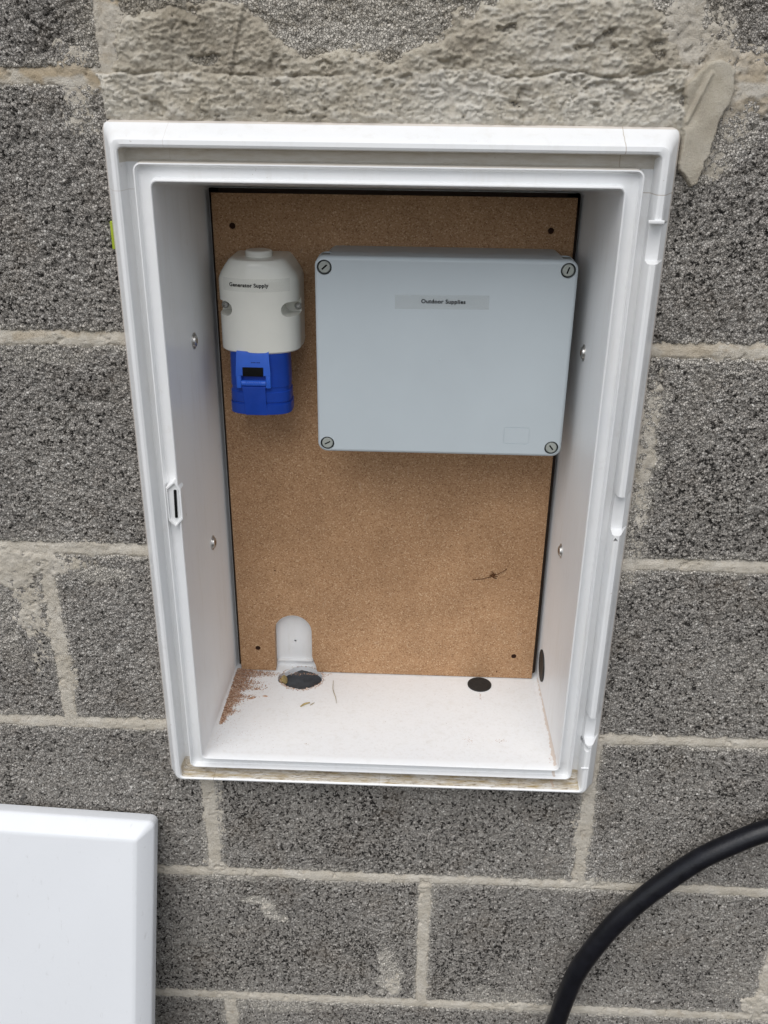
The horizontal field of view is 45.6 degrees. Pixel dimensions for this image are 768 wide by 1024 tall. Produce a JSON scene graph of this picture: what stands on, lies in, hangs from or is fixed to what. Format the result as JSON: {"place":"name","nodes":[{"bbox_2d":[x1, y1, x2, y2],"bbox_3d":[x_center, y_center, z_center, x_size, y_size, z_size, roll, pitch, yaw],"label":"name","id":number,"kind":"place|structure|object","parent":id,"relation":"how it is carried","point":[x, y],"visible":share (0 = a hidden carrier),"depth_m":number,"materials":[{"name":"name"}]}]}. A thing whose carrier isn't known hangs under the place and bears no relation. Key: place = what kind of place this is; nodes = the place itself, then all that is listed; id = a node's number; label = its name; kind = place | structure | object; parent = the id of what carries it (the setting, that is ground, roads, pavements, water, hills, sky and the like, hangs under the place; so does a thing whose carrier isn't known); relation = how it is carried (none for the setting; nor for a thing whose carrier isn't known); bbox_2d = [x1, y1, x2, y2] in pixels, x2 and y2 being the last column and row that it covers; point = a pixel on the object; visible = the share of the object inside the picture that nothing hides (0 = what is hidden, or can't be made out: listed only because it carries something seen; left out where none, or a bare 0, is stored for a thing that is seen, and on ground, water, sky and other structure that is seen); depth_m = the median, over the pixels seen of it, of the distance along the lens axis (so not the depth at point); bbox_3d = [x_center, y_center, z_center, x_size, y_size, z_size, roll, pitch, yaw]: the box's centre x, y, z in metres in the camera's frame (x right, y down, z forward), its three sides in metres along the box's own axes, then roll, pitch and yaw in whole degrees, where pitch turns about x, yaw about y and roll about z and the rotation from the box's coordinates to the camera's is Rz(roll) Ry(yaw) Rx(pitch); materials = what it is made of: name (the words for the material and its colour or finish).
{"place":"outdoors","nodes":[
{"label":"outdoors","id":0,"kind":"place"},
{"bbox_2d":[0,0,767,1023],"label":"block wall","id":1,"kind":"structure","parent":0,"point":[278,902],"depth_m":0.97,"materials":[{"name":"grey concrete"}]},
{"bbox_2d":[102,120,679,792],"bbox_3d":[0.002,-0.044,0.999,0.495,0.707,0.227,2,25,2],"label":"meter box","id":2,"kind":"object","parent":1,"relation":"attached to","point":[284,544],"visible":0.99,"depth_m":1.00,"materials":[{"name":"white plastic"}]},
{"bbox_2d":[219,248,304,414],"bbox_3d":[-0.130,-0.192,0.968,0.085,0.167,0.070,2,25,2],"label":"power socket","id":3,"kind":"object","parent":2,"relation":"attached to","point":[261,290],"visible":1,"depth_m":0.94,"materials":[{"name":"plastic"}]},
{"bbox_2d":[283,670,321,688],"bbox_3d":[-0.104,0.240,1.189,0.060,0.050,0.060,2,25,2],"label":"duct end","id":4,"kind":"object","parent":2,"relation":"in","point":[297,681],"visible":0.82,"depth_m":1.18,"materials":[{"name":"black plastic"}]},
{"bbox_2d":[279,675,287,683],"bbox_3d":[-0.129,0.216,1.173,0.010,0.010,0.016,2,25,2],"label":"filler lump","id":5,"kind":"object","parent":4,"relation":"on","point":[284,679],"visible":1,"depth_m":1.17,"materials":[{"name":"yellow stone"}]},
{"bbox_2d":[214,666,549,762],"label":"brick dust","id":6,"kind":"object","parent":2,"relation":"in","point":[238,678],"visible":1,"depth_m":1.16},
{"bbox_2d":[315,245,577,455],"bbox_3d":[0.061,-0.170,0.961,0.256,0.203,0.085,2,25,2],"label":"junction box","id":7,"kind":"object","parent":2,"relation":"attached to","point":[451,350],"visible":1,"depth_m":0.92,"materials":[{"name":"grey plastic"}]},
{"bbox_2d":[473,569,506,579],"bbox_3d":[0.130,0.077,1.118,0.041,0.017,0.003,2,25,2],"label":"spider","id":8,"kind":"object","parent":2,"relation":"attached to","point":[492,575],"visible":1,"depth_m":1.12},
{"label":"ground","id":9,"kind":"structure","parent":0,"visible":0},
{"bbox_2d":[0,804,157,1023],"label":"box door","id":10,"kind":"structure","parent":9,"relation":"on","point":[78,903],"depth_m":1.10,"materials":[{"name":"white plastic"}]},
{"bbox_2d":[545,818,767,1023],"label":"thick cable","id":11,"kind":"object","parent":9,"relation":"on","point":[624,914],"visible":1,"depth_m":1.09,"materials":[{"name":"black rubber"}]}
]}

